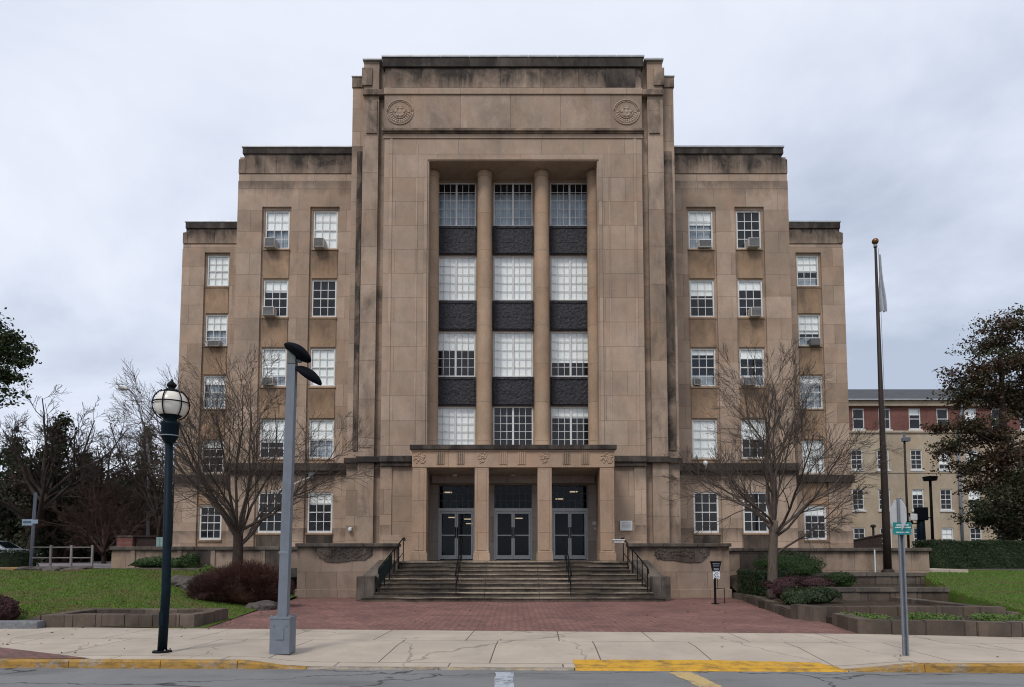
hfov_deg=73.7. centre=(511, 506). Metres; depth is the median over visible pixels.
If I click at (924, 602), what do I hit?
end stones
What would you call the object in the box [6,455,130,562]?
bare tree
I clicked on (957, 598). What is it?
lawn
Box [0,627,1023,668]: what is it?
sidewalk
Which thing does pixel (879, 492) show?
window
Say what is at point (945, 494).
window
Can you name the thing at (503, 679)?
road line
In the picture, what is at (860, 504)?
window
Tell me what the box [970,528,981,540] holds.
window
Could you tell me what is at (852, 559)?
parapet wall
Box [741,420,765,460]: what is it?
window
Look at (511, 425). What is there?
window
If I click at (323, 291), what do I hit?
window
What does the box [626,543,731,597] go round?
terrace wall
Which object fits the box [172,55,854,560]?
art deco building
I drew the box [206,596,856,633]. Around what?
plaza
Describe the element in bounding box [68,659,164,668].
kerb
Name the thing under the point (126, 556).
parapet wall
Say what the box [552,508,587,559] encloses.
door
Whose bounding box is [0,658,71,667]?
kerb
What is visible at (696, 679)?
road line
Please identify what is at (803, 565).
round evergreen shrub
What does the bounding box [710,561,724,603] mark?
tapered head post
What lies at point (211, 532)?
window
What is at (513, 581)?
stone staircase
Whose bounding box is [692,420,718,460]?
window
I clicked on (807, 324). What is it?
window
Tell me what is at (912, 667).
kerb
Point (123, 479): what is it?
evergreen tree
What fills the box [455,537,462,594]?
handrail
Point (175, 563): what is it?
boxwood
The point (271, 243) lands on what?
window air conditioner
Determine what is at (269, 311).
window air conditioner
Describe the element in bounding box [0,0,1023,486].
sky
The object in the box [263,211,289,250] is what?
window
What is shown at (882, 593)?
retaining wall
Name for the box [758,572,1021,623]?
planting bed
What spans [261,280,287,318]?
window
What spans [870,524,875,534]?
vent pipe
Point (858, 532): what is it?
window
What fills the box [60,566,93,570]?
rock
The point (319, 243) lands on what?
window air conditioner
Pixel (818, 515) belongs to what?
window
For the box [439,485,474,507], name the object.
transom window
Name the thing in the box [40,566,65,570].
rock
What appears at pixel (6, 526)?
evergreen tree
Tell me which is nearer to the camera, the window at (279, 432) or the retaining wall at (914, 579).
the retaining wall at (914, 579)
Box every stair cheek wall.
[356,560,395,600]
[631,560,670,600]
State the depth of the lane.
38.08 m
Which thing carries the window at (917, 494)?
in the cream building at (906, 411)
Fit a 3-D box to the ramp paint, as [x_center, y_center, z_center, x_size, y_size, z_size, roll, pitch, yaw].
[2.941,2.420,10.548,3.979,0.033,0.588,0,-4,2]
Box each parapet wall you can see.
[110,546,297,580]
[729,548,931,586]
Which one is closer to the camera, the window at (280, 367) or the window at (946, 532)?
the window at (280, 367)
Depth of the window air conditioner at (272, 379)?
33.89 m
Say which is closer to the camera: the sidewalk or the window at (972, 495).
the sidewalk
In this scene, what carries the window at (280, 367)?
in the art deco building at (512, 303)
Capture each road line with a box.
[494,672,513,686]
[669,672,720,686]
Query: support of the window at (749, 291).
in the art deco building at (512, 303)
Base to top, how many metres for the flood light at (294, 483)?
1.133 m
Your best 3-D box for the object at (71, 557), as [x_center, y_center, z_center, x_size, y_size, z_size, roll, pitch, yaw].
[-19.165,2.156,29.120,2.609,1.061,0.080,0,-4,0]
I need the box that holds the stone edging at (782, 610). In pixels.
[733,592,790,617]
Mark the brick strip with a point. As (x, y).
(10, 653)
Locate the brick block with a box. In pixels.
[116,535,135,545]
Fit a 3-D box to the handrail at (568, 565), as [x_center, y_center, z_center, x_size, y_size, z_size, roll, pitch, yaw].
[2.030,2.111,24.988,0.048,2.072,3.114,0,-4,0]
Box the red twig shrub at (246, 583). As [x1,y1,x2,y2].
[181,557,296,604]
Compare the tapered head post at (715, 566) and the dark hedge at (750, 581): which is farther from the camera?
the dark hedge at (750, 581)
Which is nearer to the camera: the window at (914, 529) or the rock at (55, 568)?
the rock at (55, 568)
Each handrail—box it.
[378,537,404,592]
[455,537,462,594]
[564,537,571,595]
[621,537,648,591]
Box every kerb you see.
[0,567,17,569]
[0,620,44,628]
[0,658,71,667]
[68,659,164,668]
[160,659,238,668]
[237,660,308,668]
[306,666,438,669]
[439,667,573,670]
[575,667,707,670]
[706,668,847,671]
[846,663,924,672]
[921,663,1023,672]
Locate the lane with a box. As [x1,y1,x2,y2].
[36,561,110,567]
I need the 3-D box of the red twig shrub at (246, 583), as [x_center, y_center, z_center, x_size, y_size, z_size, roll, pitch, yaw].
[-8.320,2.306,21.049,3.389,1.556,2.260,0,-4,0]
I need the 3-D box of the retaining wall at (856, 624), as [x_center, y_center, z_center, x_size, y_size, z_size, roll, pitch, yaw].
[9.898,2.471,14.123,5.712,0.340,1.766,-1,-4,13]
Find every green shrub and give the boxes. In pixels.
[199,564,214,572]
[780,585,841,604]
[820,571,857,586]
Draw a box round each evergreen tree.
[0,307,41,478]
[0,427,73,555]
[8,410,111,562]
[54,451,124,561]
[69,468,136,560]
[119,424,172,538]
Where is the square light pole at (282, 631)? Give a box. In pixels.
[269,342,321,653]
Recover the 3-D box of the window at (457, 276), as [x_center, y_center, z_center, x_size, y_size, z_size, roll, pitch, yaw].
[-2.660,-10.867,32.536,1.860,2.180,0.098,0,-4,0]
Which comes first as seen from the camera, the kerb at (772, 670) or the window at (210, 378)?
the kerb at (772, 670)
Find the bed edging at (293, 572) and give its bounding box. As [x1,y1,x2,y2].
[95,568,296,576]
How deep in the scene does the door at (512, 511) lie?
31.08 m
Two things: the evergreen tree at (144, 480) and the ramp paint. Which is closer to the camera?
the ramp paint
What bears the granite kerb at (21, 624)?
on the sidewalk
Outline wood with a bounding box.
[0,445,173,539]
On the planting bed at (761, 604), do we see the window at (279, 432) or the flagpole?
the flagpole
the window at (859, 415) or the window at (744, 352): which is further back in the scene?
the window at (859, 415)
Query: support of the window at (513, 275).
in the art deco building at (512, 303)
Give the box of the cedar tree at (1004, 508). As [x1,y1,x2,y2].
[950,439,1023,540]
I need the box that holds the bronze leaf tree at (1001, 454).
[916,303,1023,541]
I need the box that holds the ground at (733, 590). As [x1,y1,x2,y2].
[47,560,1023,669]
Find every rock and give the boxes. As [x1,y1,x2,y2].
[13,566,41,570]
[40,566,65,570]
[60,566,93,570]
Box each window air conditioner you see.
[207,340,222,346]
[261,377,275,385]
[262,306,276,316]
[264,238,278,249]
[313,238,326,249]
[692,378,700,385]
[696,239,711,248]
[740,377,755,385]
[745,238,759,248]
[748,307,761,317]
[807,338,819,345]
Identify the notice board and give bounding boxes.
[620,521,631,530]
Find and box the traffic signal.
[907,507,932,542]
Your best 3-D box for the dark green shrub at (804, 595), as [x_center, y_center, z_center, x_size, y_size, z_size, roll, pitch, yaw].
[8.434,2.542,19.474,2.310,0.636,1.305,2,-4,-27]
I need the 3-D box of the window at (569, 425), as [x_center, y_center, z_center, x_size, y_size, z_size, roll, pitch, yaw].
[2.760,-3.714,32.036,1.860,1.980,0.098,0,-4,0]
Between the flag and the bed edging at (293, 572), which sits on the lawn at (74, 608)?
the bed edging at (293, 572)
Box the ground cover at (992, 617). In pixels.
[840,611,1023,620]
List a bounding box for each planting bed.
[730,575,859,603]
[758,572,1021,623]
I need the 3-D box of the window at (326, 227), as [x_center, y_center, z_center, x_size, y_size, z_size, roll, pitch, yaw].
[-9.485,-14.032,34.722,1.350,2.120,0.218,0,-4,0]
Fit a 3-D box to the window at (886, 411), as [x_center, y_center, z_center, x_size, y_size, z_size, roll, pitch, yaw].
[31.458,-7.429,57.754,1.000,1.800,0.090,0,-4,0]
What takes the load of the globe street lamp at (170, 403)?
on the sidewalk
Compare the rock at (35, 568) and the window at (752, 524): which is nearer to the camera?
the rock at (35, 568)
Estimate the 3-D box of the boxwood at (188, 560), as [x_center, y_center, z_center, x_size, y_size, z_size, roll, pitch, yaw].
[-13.270,2.292,28.212,0.854,0.776,1.012,0,-4,0]
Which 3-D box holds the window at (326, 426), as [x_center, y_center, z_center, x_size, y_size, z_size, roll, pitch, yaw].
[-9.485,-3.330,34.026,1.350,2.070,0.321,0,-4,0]
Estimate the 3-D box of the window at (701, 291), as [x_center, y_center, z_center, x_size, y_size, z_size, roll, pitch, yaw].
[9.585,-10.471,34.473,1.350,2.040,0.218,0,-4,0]
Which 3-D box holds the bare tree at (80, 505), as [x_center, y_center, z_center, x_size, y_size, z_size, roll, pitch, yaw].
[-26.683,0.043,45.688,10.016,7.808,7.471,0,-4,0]
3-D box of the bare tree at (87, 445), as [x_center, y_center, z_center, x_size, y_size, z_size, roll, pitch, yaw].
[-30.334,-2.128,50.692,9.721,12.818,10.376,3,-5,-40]
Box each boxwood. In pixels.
[128,556,174,567]
[171,557,184,567]
[178,553,200,567]
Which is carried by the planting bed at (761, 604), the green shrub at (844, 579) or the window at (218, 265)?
the green shrub at (844, 579)
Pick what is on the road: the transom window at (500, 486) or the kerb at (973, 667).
the kerb at (973, 667)
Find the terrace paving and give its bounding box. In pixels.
[930,568,967,572]
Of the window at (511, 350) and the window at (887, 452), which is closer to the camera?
the window at (511, 350)
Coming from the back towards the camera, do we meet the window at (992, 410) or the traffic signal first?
the window at (992, 410)
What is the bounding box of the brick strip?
[0,647,83,657]
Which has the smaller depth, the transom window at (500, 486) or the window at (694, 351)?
the transom window at (500, 486)
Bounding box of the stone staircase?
[361,560,665,601]
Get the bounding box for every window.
[197,506,221,541]
[201,441,223,474]
[202,376,225,410]
[203,315,227,347]
[205,255,228,287]
[255,492,281,534]
[258,420,284,460]
[259,348,286,387]
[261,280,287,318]
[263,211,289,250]
[305,492,332,534]
[308,348,335,387]
[308,420,333,460]
[310,280,336,318]
[311,211,337,250]
[438,332,474,376]
[438,407,474,444]
[439,183,475,225]
[439,256,475,299]
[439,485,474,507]
[493,256,532,299]
[493,332,532,376]
[493,407,532,444]
[494,183,531,225]
[494,485,531,507]
[550,183,586,225]
[550,256,586,299]
[551,332,587,376]
[551,407,587,444]
[552,485,587,507]
[688,211,714,250]
[689,280,715,318]
[690,348,717,387]
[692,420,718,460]
[693,492,720,534]
[736,211,762,250]
[738,280,764,318]
[739,348,765,387]
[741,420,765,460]
[743,492,768,534]
[796,255,820,287]
[798,315,822,347]
[800,376,824,410]
[802,441,826,474]
[804,506,828,541]
[851,450,862,469]
[852,409,863,428]
[852,489,863,509]
[853,528,864,538]
[877,450,888,469]
[878,409,890,428]
[878,489,890,509]
[880,528,891,547]
[908,409,920,428]
[910,450,921,469]
[912,489,923,509]
[913,528,916,543]
[936,409,947,424]
[938,454,949,469]
[940,489,951,509]
[942,528,953,540]
[964,409,975,424]
[968,490,979,509]
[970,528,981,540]
[991,409,998,426]
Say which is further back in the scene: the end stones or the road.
the end stones
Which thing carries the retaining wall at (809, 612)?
on the planting bed at (761, 604)
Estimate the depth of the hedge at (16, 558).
30.25 m
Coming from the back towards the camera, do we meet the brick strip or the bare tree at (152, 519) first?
the bare tree at (152, 519)
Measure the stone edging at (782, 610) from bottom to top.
0.305 m
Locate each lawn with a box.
[0,569,296,627]
[925,571,1023,616]
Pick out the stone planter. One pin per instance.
(121, 617)
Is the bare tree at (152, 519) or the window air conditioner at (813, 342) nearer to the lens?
the window air conditioner at (813, 342)
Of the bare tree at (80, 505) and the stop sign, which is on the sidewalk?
the stop sign
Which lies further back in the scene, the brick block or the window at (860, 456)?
the window at (860, 456)
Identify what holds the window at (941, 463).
in the cream building at (906, 411)
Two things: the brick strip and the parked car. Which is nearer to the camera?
the brick strip
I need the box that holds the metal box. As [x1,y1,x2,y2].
[612,539,624,542]
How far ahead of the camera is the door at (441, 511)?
31.08 m
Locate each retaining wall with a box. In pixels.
[790,604,1005,622]
[802,572,925,586]
[805,587,949,601]
[832,613,1023,636]
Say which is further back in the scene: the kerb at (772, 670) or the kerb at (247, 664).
the kerb at (247, 664)
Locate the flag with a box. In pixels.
[879,254,886,311]
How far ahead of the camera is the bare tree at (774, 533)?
22.09 m
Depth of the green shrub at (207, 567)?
25.25 m
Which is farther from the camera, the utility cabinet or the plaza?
the utility cabinet
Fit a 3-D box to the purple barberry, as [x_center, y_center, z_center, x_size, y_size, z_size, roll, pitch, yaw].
[8.761,2.522,21.539,3.141,0.772,1.760,3,-5,-38]
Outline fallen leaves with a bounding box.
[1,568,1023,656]
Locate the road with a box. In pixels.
[0,668,1023,686]
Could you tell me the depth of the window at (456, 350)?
32.28 m
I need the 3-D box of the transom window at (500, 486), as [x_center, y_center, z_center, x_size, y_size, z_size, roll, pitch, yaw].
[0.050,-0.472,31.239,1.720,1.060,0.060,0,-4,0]
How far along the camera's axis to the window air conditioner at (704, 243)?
34.41 m
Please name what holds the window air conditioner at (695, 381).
attached to the art deco building at (512, 303)
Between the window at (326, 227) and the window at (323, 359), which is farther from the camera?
the window at (326, 227)
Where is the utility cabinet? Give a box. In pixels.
[156,537,162,545]
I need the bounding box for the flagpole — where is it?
[872,238,894,571]
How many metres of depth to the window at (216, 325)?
38.77 m
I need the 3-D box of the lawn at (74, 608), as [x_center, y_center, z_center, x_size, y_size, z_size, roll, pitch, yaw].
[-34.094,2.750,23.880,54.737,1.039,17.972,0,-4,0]
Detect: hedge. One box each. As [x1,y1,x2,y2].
[0,548,40,566]
[736,568,799,595]
[911,539,1023,568]
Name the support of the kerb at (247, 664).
on the road
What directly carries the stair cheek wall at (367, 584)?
on the plaza
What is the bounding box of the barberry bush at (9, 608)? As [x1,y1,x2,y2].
[0,594,26,619]
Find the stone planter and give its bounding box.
[25,608,227,627]
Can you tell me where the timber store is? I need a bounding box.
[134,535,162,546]
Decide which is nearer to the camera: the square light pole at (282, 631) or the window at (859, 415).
the square light pole at (282, 631)
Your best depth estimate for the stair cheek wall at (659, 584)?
24.04 m
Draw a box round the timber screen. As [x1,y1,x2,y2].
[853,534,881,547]
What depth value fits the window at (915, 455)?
57.51 m
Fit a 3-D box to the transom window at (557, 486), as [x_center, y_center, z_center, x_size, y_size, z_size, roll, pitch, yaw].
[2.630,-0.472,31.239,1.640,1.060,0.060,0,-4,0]
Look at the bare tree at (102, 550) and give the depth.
41.37 m
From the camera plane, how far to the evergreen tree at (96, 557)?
55.45 m
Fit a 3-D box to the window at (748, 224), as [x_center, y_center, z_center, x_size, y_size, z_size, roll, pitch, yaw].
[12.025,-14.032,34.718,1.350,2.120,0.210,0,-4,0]
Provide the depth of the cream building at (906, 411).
57.42 m
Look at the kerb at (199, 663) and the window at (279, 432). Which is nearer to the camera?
the kerb at (199, 663)
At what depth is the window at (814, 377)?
38.54 m
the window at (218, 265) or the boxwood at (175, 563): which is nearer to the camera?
the boxwood at (175, 563)
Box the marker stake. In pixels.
[874,550,875,571]
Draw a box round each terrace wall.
[295,543,400,597]
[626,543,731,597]
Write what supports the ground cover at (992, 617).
on the planting bed at (761, 604)
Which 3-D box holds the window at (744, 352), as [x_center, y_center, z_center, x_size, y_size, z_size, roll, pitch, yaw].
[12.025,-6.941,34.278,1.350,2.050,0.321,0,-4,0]
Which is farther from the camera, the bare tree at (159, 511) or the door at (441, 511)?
the bare tree at (159, 511)
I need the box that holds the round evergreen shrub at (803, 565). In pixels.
[752,549,826,577]
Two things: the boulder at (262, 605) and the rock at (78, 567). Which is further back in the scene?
the rock at (78, 567)
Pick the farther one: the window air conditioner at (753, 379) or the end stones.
the window air conditioner at (753, 379)
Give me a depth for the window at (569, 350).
32.31 m
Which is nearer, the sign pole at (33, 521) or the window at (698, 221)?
the sign pole at (33, 521)
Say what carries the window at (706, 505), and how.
in the art deco building at (512, 303)
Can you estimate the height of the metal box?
0.140 m
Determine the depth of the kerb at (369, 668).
10.28 m
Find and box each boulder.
[171,575,195,590]
[245,600,277,612]
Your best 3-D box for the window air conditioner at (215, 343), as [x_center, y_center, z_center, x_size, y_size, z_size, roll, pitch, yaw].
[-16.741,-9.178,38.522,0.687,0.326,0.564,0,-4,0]
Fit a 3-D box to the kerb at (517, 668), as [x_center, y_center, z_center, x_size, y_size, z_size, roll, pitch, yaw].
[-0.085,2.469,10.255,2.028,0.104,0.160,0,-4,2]
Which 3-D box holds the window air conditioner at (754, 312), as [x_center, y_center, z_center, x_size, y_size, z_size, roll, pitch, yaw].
[12.158,-9.711,34.289,0.523,0.468,0.684,0,-4,0]
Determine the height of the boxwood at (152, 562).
0.574 m
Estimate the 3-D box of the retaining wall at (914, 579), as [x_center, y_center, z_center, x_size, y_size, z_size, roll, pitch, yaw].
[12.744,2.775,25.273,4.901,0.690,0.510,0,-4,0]
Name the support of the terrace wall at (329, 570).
on the plaza
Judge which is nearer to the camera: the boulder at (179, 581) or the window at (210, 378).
the boulder at (179, 581)
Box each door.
[438,508,473,559]
[494,508,531,559]
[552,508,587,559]
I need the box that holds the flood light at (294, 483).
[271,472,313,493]
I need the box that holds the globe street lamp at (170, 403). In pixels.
[151,379,189,653]
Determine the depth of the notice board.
29.91 m
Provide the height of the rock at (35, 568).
0.287 m
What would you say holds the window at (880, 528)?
in the cream building at (906, 411)
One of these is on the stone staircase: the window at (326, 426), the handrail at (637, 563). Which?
the handrail at (637, 563)
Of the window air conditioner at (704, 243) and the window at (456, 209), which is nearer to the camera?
the window at (456, 209)
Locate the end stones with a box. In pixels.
[890,597,1019,615]
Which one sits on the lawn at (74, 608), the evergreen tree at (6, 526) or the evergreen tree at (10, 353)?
the evergreen tree at (10, 353)
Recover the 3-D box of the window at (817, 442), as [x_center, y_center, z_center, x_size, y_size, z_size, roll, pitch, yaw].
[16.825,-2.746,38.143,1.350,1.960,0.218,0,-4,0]
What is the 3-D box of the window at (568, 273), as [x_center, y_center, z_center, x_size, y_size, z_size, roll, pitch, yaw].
[2.760,-10.867,32.536,1.860,2.180,0.098,0,-4,0]
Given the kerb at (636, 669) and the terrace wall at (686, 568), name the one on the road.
the kerb at (636, 669)
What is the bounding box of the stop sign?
[890,498,910,655]
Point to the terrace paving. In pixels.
(948, 570)
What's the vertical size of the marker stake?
0.910 m
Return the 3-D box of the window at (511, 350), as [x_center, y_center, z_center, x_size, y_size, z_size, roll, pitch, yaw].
[0.050,-7.206,32.280,1.860,2.180,0.098,0,-4,0]
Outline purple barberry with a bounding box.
[758,575,835,600]
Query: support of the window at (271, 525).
in the art deco building at (512, 303)
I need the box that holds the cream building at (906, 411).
[848,389,1023,547]
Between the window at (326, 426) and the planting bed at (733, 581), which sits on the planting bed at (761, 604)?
the planting bed at (733, 581)
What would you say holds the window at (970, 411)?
in the cream building at (906, 411)
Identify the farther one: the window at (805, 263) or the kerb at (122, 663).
the window at (805, 263)
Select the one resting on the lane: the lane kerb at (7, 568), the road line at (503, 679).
the lane kerb at (7, 568)
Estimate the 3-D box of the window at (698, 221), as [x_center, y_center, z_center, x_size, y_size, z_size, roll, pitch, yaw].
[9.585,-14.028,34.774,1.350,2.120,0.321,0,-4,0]
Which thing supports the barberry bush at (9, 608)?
on the lawn at (74, 608)
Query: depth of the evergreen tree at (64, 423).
46.69 m
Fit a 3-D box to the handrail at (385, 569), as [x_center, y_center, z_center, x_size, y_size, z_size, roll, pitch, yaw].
[-4.375,2.082,25.062,0.104,2.004,2.997,-1,-4,9]
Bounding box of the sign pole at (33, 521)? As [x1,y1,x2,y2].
[22,492,37,566]
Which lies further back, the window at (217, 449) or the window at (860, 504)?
the window at (860, 504)
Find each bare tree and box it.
[0,379,160,549]
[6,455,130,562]
[7,455,173,548]
[30,396,173,561]
[45,458,173,563]
[66,410,175,535]
[88,472,173,545]
[104,337,380,565]
[660,335,902,598]
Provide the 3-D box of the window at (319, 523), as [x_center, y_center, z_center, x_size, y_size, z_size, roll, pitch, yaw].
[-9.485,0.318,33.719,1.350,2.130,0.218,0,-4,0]
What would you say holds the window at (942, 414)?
in the cream building at (906, 411)
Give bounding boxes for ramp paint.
[572,659,840,668]
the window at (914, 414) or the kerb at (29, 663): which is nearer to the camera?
the kerb at (29, 663)
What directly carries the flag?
hanging from the flagpole
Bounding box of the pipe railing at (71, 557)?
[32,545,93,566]
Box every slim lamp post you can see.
[901,432,910,547]
[922,476,937,539]
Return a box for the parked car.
[0,541,37,554]
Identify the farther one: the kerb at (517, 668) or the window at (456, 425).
the window at (456, 425)
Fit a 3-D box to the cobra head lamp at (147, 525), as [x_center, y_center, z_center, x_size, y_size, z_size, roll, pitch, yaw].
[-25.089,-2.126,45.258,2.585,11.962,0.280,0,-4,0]
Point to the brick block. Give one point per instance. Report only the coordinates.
(126, 540)
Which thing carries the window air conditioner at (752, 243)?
attached to the art deco building at (512, 303)
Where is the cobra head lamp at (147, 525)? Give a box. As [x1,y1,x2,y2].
[118,386,149,534]
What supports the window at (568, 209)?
in the art deco building at (512, 303)
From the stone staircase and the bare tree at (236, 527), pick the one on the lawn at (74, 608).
the bare tree at (236, 527)

